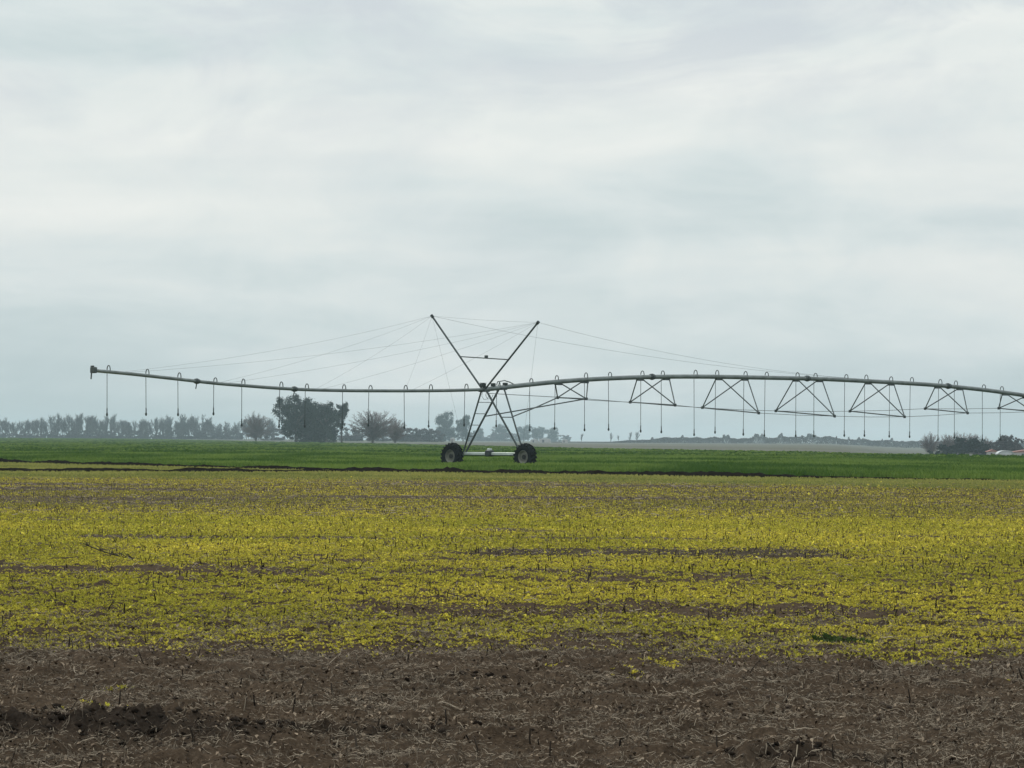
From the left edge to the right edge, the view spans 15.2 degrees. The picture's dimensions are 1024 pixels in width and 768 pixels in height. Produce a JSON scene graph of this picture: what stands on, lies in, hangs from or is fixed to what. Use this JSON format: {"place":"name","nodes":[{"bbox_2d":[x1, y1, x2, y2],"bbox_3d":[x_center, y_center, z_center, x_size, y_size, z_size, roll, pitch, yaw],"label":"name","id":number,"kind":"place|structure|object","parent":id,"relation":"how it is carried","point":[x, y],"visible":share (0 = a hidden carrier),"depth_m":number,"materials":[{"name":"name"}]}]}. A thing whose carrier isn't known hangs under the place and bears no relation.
{"place":"outdoors","nodes":[
{"label":"outdoors","id":0,"kind":"place"},
{"bbox_2d":[0,437,1023,767],"bbox_3d":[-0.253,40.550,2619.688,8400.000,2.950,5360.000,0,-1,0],"label":"ground","id":1,"kind":"structure","parent":0,"point":[14,717],"depth_m":22.45,"materials":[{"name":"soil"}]},
{"bbox_2d":[3,421,11,433],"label":"bare tree","id":2,"kind":"object","parent":1,"relation":"on","point":[7,428],"visible":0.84,"depth_m":2657.09,"materials":[{"name":"grey plant"}]},
{"bbox_2d":[12,422,19,432],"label":"bare tree","id":3,"kind":"object","parent":1,"relation":"on","point":[15,429],"visible":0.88,"depth_m":2621.51,"materials":[{"name":"grey plant"}]},
{"bbox_2d":[17,421,25,433],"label":"bare tree","id":4,"kind":"object","parent":1,"relation":"on","point":[21,428],"visible":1,"depth_m":2589.60,"materials":[{"name":"grey plant"}]},
{"bbox_2d":[14,429,28,437],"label":"bush","id":5,"kind":"object","parent":1,"relation":"on","point":[19,436],"visible":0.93,"depth_m":2577.20,"materials":[{"name":"grey plant"}]},
{"bbox_2d":[29,420,36,432],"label":"bare tree","id":6,"kind":"object","parent":1,"relation":"on","point":[32,427],"visible":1,"depth_m":2604.76,"materials":[{"name":"grey plant"}]},
{"bbox_2d":[32,418,38,434],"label":"bare tree","id":7,"kind":"object","parent":1,"relation":"on","point":[35,423],"visible":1,"depth_m":2583.32,"materials":[{"name":"grey plant"}]},
{"bbox_2d":[30,431,43,437],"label":"bush","id":8,"kind":"object","parent":1,"relation":"on","point":[37,435],"visible":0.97,"depth_m":2578.39,"materials":[{"name":"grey plant"}]},
{"bbox_2d":[35,417,43,429],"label":"bare tree","id":9,"kind":"object","parent":1,"relation":"on","point":[41,421],"visible":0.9,"depth_m":2624.42,"materials":[{"name":"grey plant"}]},
{"bbox_2d":[42,421,48,432],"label":"bare tree","id":10,"kind":"object","parent":1,"relation":"on","point":[44,427],"visible":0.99,"depth_m":2614.89,"materials":[{"name":"grey plant"}]},
{"bbox_2d":[38,430,56,437],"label":"bush","id":11,"kind":"object","parent":1,"relation":"on","point":[45,435],"visible":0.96,"depth_m":2578.16,"materials":[{"name":"grey plant"}]},
{"bbox_2d":[47,415,53,431],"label":"bare tree","id":12,"kind":"object","parent":1,"relation":"on","point":[51,423],"visible":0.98,"depth_m":2630.35,"materials":[{"name":"grey plant"}]},
{"bbox_2d":[52,416,61,434],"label":"bare tree","id":13,"kind":"object","parent":1,"relation":"on","point":[54,419],"visible":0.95,"depth_m":2623.89,"materials":[{"name":"grey plant"}]},
{"bbox_2d":[53,418,61,433],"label":"bare tree","id":14,"kind":"object","parent":1,"relation":"on","point":[58,423],"visible":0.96,"depth_m":2614.58,"materials":[{"name":"grey plant"}]},
{"bbox_2d":[54,431,63,437],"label":"bush","id":15,"kind":"object","parent":1,"relation":"on","point":[59,436],"visible":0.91,"depth_m":2577.03,"materials":[{"name":"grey plant"}]},
{"bbox_2d":[62,416,70,434],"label":"bare tree","id":16,"kind":"object","parent":1,"relation":"on","point":[64,426],"visible":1,"depth_m":2578.42,"materials":[{"name":"grey plant"}]},
{"bbox_2d":[64,414,71,431],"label":"bare tree","id":17,"kind":"object","parent":1,"relation":"on","point":[68,417],"visible":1,"depth_m":2594.35,"materials":[{"name":"grey plant"}]},
{"bbox_2d":[70,418,75,429],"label":"bare tree","id":18,"kind":"object","parent":1,"relation":"on","point":[73,424],"visible":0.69,"depth_m":2626.90,"materials":[{"name":"grey plant"}]},
{"bbox_2d":[66,430,79,437],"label":"bush","id":19,"kind":"object","parent":1,"relation":"on","point":[70,431],"visible":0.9,"depth_m":2577.58,"materials":[{"name":"grey plant"}]},
{"bbox_2d":[75,413,84,432],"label":"bare tree","id":20,"kind":"object","parent":1,"relation":"on","point":[81,419],"visible":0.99,"depth_m":2580.44,"materials":[{"name":"grey plant"}]},
{"bbox_2d":[71,429,91,437],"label":"bush","id":21,"kind":"object","parent":1,"relation":"on","point":[84,434],"visible":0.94,"depth_m":2577.69,"materials":[{"name":"grey plant"}]},
{"bbox_2d":[84,416,94,432],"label":"bare tree","id":22,"kind":"object","parent":1,"relation":"on","point":[91,418],"visible":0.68,"depth_m":2643.76,"materials":[{"name":"grey plant"}]},
{"bbox_2d":[82,430,96,437],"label":"bush","id":23,"kind":"object","parent":1,"relation":"on","point":[93,431],"visible":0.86,"depth_m":2578.45,"materials":[{"name":"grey plant"}]},
{"bbox_2d":[91,417,99,433],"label":"bare tree","id":24,"kind":"object","parent":1,"relation":"on","point":[95,423],"visible":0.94,"depth_m":2601.29,"materials":[{"name":"grey plant"}]},
{"bbox_2d":[94,430,111,437],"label":"bush","id":25,"kind":"object","parent":1,"relation":"on","point":[101,434],"visible":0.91,"depth_m":2577.63,"materials":[{"name":"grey plant"}]},
{"bbox_2d":[102,417,109,430],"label":"bare tree","id":26,"kind":"object","parent":1,"relation":"on","point":[106,427],"visible":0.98,"depth_m":2587.59,"materials":[{"name":"grey plant"}]},
{"bbox_2d":[83,541,134,558],"bbox_3d":[-4.656,1.911,44.333,0.667,0.208,0.182,0,-1,29],"label":"dry stalk","id":27,"kind":"object","parent":1,"relation":"on","point":[115,554],"visible":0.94,"depth_m":44.33,"materials":[{"name":"brown plant"}]},
{"bbox_2d":[108,419,114,433],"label":"bare tree","id":28,"kind":"object","parent":1,"relation":"on","point":[110,428],"visible":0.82,"depth_m":2665.25,"materials":[{"name":"grey plant"}]},
{"bbox_2d":[108,414,116,428],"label":"bare tree","id":29,"kind":"object","parent":1,"relation":"on","point":[112,418],"visible":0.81,"depth_m":2667.85,"materials":[{"name":"grey plant"}]},
{"bbox_2d":[108,431,121,438],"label":"bush","id":30,"kind":"object","parent":1,"relation":"on","point":[116,436],"visible":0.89,"depth_m":2578.64,"materials":[{"name":"grey plant"}]},
{"bbox_2d":[116,420,124,434],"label":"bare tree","id":31,"kind":"object","parent":1,"relation":"on","point":[118,430],"visible":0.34,"depth_m":2660.29,"materials":[{"name":"grey plant"}]},
{"bbox_2d":[119,420,125,435],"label":"bare tree","id":32,"kind":"object","parent":1,"relation":"on","point":[120,425],"visible":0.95,"depth_m":2611.43,"materials":[{"name":"grey plant"}]},
{"bbox_2d":[125,420,136,433],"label":"bare tree","id":33,"kind":"object","parent":1,"relation":"on","point":[128,425],"visible":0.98,"depth_m":2602.63,"materials":[{"name":"grey plant"}]},
{"bbox_2d":[124,430,137,438],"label":"bush","id":34,"kind":"object","parent":1,"relation":"on","point":[128,432],"visible":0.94,"depth_m":2579.16,"materials":[{"name":"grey plant"}]},
{"bbox_2d":[135,432,148,438],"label":"bush","id":35,"kind":"object","parent":1,"relation":"on","point":[139,437],"visible":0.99,"depth_m":2576.76,"materials":[{"name":"grey plant"}]},
{"bbox_2d":[138,430,151,438],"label":"bush","id":36,"kind":"object","parent":1,"relation":"on","point":[146,432],"visible":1,"depth_m":2577.80,"materials":[{"name":"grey plant"}]},
{"bbox_2d":[148,431,160,438],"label":"bush","id":37,"kind":"object","parent":1,"relation":"on","point":[151,436],"visible":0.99,"depth_m":2577.31,"materials":[{"name":"grey plant"}]},
{"bbox_2d":[151,419,158,434],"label":"bare tree","id":38,"kind":"object","parent":1,"relation":"on","point":[155,429],"visible":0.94,"depth_m":2648.06,"materials":[{"name":"grey plant"}]},
{"bbox_2d":[153,432,165,438],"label":"bush","id":39,"kind":"object","parent":1,"relation":"on","point":[162,436],"visible":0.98,"depth_m":2577.07,"materials":[{"name":"grey plant"}]},
{"bbox_2d":[158,421,162,431],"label":"bare tree","id":40,"kind":"object","parent":1,"relation":"on","point":[160,426],"visible":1,"depth_m":2593.61,"materials":[{"name":"grey plant"}]},
{"bbox_2d":[158,416,166,434],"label":"bare tree","id":41,"kind":"object","parent":1,"relation":"on","point":[161,420],"visible":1,"depth_m":2601.64,"materials":[{"name":"grey plant"}]},
{"bbox_2d":[163,420,169,432],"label":"bare tree","id":42,"kind":"object","parent":1,"relation":"on","point":[166,425],"visible":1,"depth_m":2594.18,"materials":[{"name":"grey plant"}]},
{"bbox_2d":[162,430,175,438],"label":"bush","id":43,"kind":"object","parent":1,"relation":"on","point":[167,432],"visible":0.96,"depth_m":2576.72,"materials":[{"name":"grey plant"}]},
{"bbox_2d":[175,419,182,432],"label":"bare tree","id":44,"kind":"object","parent":1,"relation":"on","point":[178,425],"visible":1,"depth_m":2593.83,"materials":[{"name":"grey plant"}]},
{"bbox_2d":[174,430,187,438],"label":"bush","id":45,"kind":"object","parent":1,"relation":"on","point":[181,435],"visible":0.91,"depth_m":2577.28,"materials":[{"name":"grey plant"}]},
{"bbox_2d":[181,413,188,430],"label":"bare tree","id":46,"kind":"object","parent":1,"relation":"on","point":[185,426],"visible":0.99,"depth_m":2599.62,"materials":[{"name":"grey plant"}]},
{"bbox_2d":[182,431,196,438],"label":"bush","id":47,"kind":"object","parent":1,"relation":"on","point":[189,436],"visible":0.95,"depth_m":2578.30,"materials":[{"name":"grey plant"}]},
{"bbox_2d":[188,415,198,431],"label":"bare tree","id":48,"kind":"object","parent":1,"relation":"on","point":[193,426],"visible":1,"depth_m":2584.51,"materials":[{"name":"grey plant"}]},
{"bbox_2d":[188,416,198,433],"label":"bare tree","id":49,"kind":"object","parent":1,"relation":"on","point":[197,426],"visible":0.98,"depth_m":2599.06,"materials":[{"name":"grey plant"}]},
{"bbox_2d":[191,429,205,438],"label":"bush","id":50,"kind":"object","parent":1,"relation":"on","point":[198,435],"visible":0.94,"depth_m":2575.82,"materials":[{"name":"green plant"}]},
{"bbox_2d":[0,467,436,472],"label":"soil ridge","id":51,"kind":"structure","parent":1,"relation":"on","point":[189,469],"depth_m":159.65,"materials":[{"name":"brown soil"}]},
{"bbox_2d":[218,431,231,439],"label":"bush","id":52,"kind":"object","parent":1,"relation":"on","point":[224,432],"visible":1,"depth_m":2577.84,"materials":[{"name":"green plant"}]},
{"bbox_2d":[234,422,241,432],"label":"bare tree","id":53,"kind":"object","parent":1,"relation":"on","point":[238,428],"visible":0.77,"depth_m":2642.01,"materials":[{"name":"grey plant"}]},
{"bbox_2d":[232,432,243,439],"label":"bush","id":54,"kind":"object","parent":1,"relation":"on","point":[238,436],"visible":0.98,"depth_m":2577.59,"materials":[{"name":"green plant"}]},
{"bbox_2d":[239,411,271,440],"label":"bare tree","id":55,"kind":"object","parent":1,"relation":"on","point":[256,430],"visible":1,"depth_m":1598.83,"materials":[{"name":"grey plant"}]},
{"bbox_2d":[259,428,284,440],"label":"bush","id":56,"kind":"object","parent":1,"relation":"on","point":[272,435],"visible":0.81,"depth_m":2099.11,"materials":[{"name":"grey plant"}]},
{"bbox_2d":[271,393,320,441],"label":"evergreen tree","id":57,"kind":"object","parent":1,"relation":"on","point":[298,414],"visible":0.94,"depth_m":1347.25,"materials":[{"name":"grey plant"}]},
{"bbox_2d":[299,402,335,442],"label":"evergreen tree","id":58,"kind":"object","parent":1,"relation":"on","point":[319,441],"visible":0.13,"depth_m":1361.83,"materials":[{"name":"green plant"}]},
{"bbox_2d":[305,401,344,442],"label":"evergreen tree","id":59,"kind":"object","parent":1,"relation":"on","point":[326,428],"visible":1,"depth_m":1336.55,"materials":[{"name":"green plant"}]},
{"bbox_2d":[334,401,349,441],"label":"evergreen tree","id":60,"kind":"object","parent":1,"relation":"on","point":[345,408],"visible":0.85,"depth_m":1344.27,"materials":[{"name":"green plant"}]},
{"bbox_2d":[336,427,362,440],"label":"bush","id":61,"kind":"object","parent":1,"relation":"on","point":[346,437],"visible":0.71,"depth_m":2099.26,"materials":[{"name":"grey plant"}]},
{"bbox_2d":[344,429,368,440],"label":"bush","id":62,"kind":"object","parent":1,"relation":"on","point":[357,435],"visible":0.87,"depth_m":2095.24,"materials":[{"name":"grey plant"}]},
{"bbox_2d":[348,409,397,442],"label":"bare tree","id":63,"kind":"object","parent":1,"relation":"on","point":[374,431],"visible":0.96,"depth_m":1348.63,"materials":[{"name":"grey plant"}]},
{"bbox_2d":[376,430,391,441],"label":"bush","id":64,"kind":"object","parent":1,"relation":"on","point":[385,439],"visible":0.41,"depth_m":2099.63,"materials":[{"name":"grey plant"}]},
{"bbox_2d":[384,417,407,442],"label":"bare tree","id":65,"kind":"object","parent":1,"relation":"on","point":[397,435],"visible":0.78,"depth_m":1418.96,"materials":[{"name":"grey plant"}]},
{"bbox_2d":[390,428,411,441],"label":"bush","id":66,"kind":"object","parent":1,"relation":"on","point":[401,439],"visible":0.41,"depth_m":2099.04,"materials":[{"name":"grey plant"}]},
{"bbox_2d":[400,428,424,441],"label":"bush","id":67,"kind":"object","parent":1,"relation":"on","point":[409,439],"visible":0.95,"depth_m":2094.39,"materials":[{"name":"grey plant"}]},
{"bbox_2d":[407,428,434,441],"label":"bush","id":68,"kind":"object","parent":1,"relation":"on","point":[423,435],"visible":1,"depth_m":2094.28,"materials":[{"name":"grey plant"}]},
{"bbox_2d":[419,430,444,441],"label":"bush","id":69,"kind":"object","parent":1,"relation":"on","point":[437,432],"visible":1,"depth_m":2098.03,"materials":[{"name":"grey plant"}]},
{"bbox_2d":[434,411,458,440],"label":"evergreen tree","id":70,"kind":"object","parent":1,"relation":"on","point":[446,424],"visible":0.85,"depth_m":2897.09,"materials":[{"name":"grey plant"}]},
{"bbox_2d":[454,415,471,441],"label":"evergreen tree","id":71,"kind":"object","parent":1,"relation":"on","point":[463,430],"visible":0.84,"depth_m":2947.54,"materials":[{"name":"grey plant"}]},
{"bbox_2d":[464,431,483,440],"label":"bush","id":72,"kind":"object","parent":1,"relation":"on","point":[478,436],"visible":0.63,"depth_m":3798.22,"materials":[{"name":"grey plant"}]},
{"bbox_2d":[473,428,483,439],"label":"evergreen tree","id":73,"kind":"object","parent":1,"relation":"on","point":[480,430],"visible":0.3,"depth_m":3997.11,"materials":[{"name":"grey plant"}]},
{"bbox_2d":[481,432,498,440],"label":"bush","id":74,"kind":"object","parent":1,"relation":"on","point":[487,438],"visible":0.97,"depth_m":3796.91,"materials":[{"name":"grey plant"}]},
{"bbox_2d":[490,423,509,440],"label":"evergreen tree","id":75,"kind":"object","parent":1,"relation":"on","point":[498,428],"visible":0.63,"depth_m":3996.55,"materials":[{"name":"grey plant"}]},
{"bbox_2d":[0,458,1020,480],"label":"soil ridge","id":76,"kind":"structure","parent":1,"relation":"on","point":[592,472],"depth_m":160.15,"materials":[{"name":"brown soil"}]},
{"bbox_2d":[501,432,521,440],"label":"bush","id":77,"kind":"object","parent":1,"relation":"on","point":[508,436],"visible":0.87,"depth_m":3795.89,"materials":[{"name":"grey plant"}]},
{"bbox_2d":[0,481,1023,767],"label":"stubble stalks","id":78,"kind":"object","parent":1,"relation":"on","point":[476,549],"visible":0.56,"depth_m":45.71,"materials":[{"name":"plant"}]},
{"bbox_2d":[0,614,1023,767],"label":"soil clods","id":79,"kind":"object","parent":1,"relation":"on","point":[292,723],"visible":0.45,"depth_m":18.57,"materials":[{"name":"soil"}]},
{"bbox_2d":[0,474,1023,708],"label":"yellow weeds","id":80,"kind":"object","parent":1,"relation":"on","point":[781,533],"visible":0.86,"depth_m":46.40,"materials":[{"name":"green plant"}]},
{"bbox_2d":[0,438,1023,479],"bbox_3d":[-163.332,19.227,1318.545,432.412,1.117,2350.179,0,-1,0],"label":"green crop","id":81,"kind":"object","parent":1,"relation":"on","point":[339,455],"visible":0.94,"depth_m":252.28,"materials":[{"name":"green plant"}]},
{"bbox_2d":[269,477,762,482],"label":"soil ridge","id":82,"kind":"structure","parent":1,"relation":"on","point":[463,479],"depth_m":136.41,"materials":[{"name":"brown soil"}]},
{"bbox_2d":[517,424,533,440],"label":"evergreen tree","id":83,"kind":"object","parent":1,"relation":"on","point":[525,435],"visible":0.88,"depth_m":3996.49,"materials":[{"name":"grey plant"}]},
{"bbox_2d":[531,426,545,440],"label":"evergreen tree","id":84,"kind":"object","parent":1,"relation":"on","point":[538,432],"visible":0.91,"depth_m":3997.81,"materials":[{"name":"grey plant"}]},
{"bbox_2d":[539,438,550,442],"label":"farm house","id":85,"kind":"structure","parent":1,"relation":"on","point":[546,440],"depth_m":2375.74,"materials":[{"name":"grey"}]},
{"bbox_2d":[543,427,558,441],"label":"evergreen tree","id":86,"kind":"object","parent":1,"relation":"on","point":[551,433],"visible":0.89,"depth_m":3998.04,"materials":[{"name":"grey plant"}]},
{"bbox_2d":[90,314,1023,463],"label":"irrigation pivot","id":87,"kind":"object","parent":1,"relation":"on","point":[523,453],"visible":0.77,"depth_m":208.37,"materials":[{"name":"metal"}]},
{"bbox_2d":[558,435,570,441],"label":"bush","id":88,"kind":"object","parent":1,"relation":"on","point":[568,438],"visible":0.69,"depth_m":3796.52,"materials":[{"name":"grey plant"}]},
{"bbox_2d":[576,433,1023,447],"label":"hedge","id":89,"kind":"object","parent":1,"relation":"on","point":[811,438],"visible":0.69,"depth_m":2632.01,"materials":[{"name":"green plant"}]},
{"bbox_2d":[806,631,872,643],"bbox_3d":[2.282,1.787,26.725,0.503,0.123,0.290,1,-1,-21],"label":"weed clump","id":90,"kind":"object","parent":1,"relation":"on","point":[830,638],"visible":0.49,"depth_m":26.72,"materials":[{"name":"green plant"}]},
{"bbox_2d":[920,432,938,451],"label":"bare tree","id":91,"kind":"object","parent":1,"relation":"on","point":[930,445],"visible":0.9,"depth_m":1149.20,"materials":[{"name":"grey plant"}]},
{"bbox_2d":[937,435,958,451],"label":"bare tree","id":92,"kind":"object","parent":1,"relation":"on","point":[949,441],"visible":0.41,"depth_m":1158.97,"materials":[{"name":"grey plant"}]},
{"bbox_2d":[927,436,997,454],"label":"domed shrub","id":93,"kind":"object","parent":1,"relation":"on","point":[961,446],"visible":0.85,"depth_m":1017.90,"materials":[{"name":"green plant"}]},
{"bbox_2d":[964,435,981,441],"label":"bare tree","id":94,"kind":"object","parent":1,"relation":"on","point":[971,436],"visible":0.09,"depth_m":1149.49,"materials":[{"name":"grey plant"}]},
{"bbox_2d":[985,449,996,454],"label":"shed","id":95,"kind":"structure","parent":1,"relation":"on","point":[989,452],"depth_m":997.87,"materials":[{"name":"grey"}]},
{"bbox_2d":[989,441,1008,449],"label":"bush","id":96,"kind":"object","parent":1,"relation":"on","point":[995,444],"visible":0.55,"depth_m":1120.08,"materials":[{"name":"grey plant"}]},
{"bbox_2d":[995,450,1013,455],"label":"shed","id":97,"kind":"structure","parent":1,"relation":"on","point":[1004,452],"depth_m":977.38,"materials":[{"name":"grey metal"}]},
{"bbox_2d":[998,434,1020,450],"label":"bush","id":98,"kind":"object","parent":1,"relation":"on","point":[1004,439],"visible":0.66,"depth_m":1117.39,"materials":[{"name":"grey plant"}]},
{"bbox_2d":[1006,436,1023,450],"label":"bush","id":99,"kind":"object","parent":1,"relation":"on","point":[1017,448],"visible":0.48,"depth_m":1118.94,"materials":[{"name":"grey plant"}]},
{"bbox_2d":[1008,438,1023,447],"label":"bush","id":100,"kind":"object","parent":1,"relation":"on","point":[1012,442],"visible":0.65,"depth_m":1119.40,"materials":[{"name":"grey plant"}]},
{"bbox_2d":[1012,450,1023,455],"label":"shed","id":101,"kind":"structure","parent":1,"relation":"on","point":[1020,452],"depth_m":1006.85,"materials":[{"name":"red"}]},
{"bbox_2d":[0,462,1023,489],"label":"short grass","id":102,"kind":"structure","parent":0,"point":[705,479],"depth_m":142.03,"materials":[{"name":"green plant"}]},
{"bbox_2d":[0,0,1023,445],"label":"sky","id":103,"kind":"structure","parent":0,"point":[834,188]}
]}

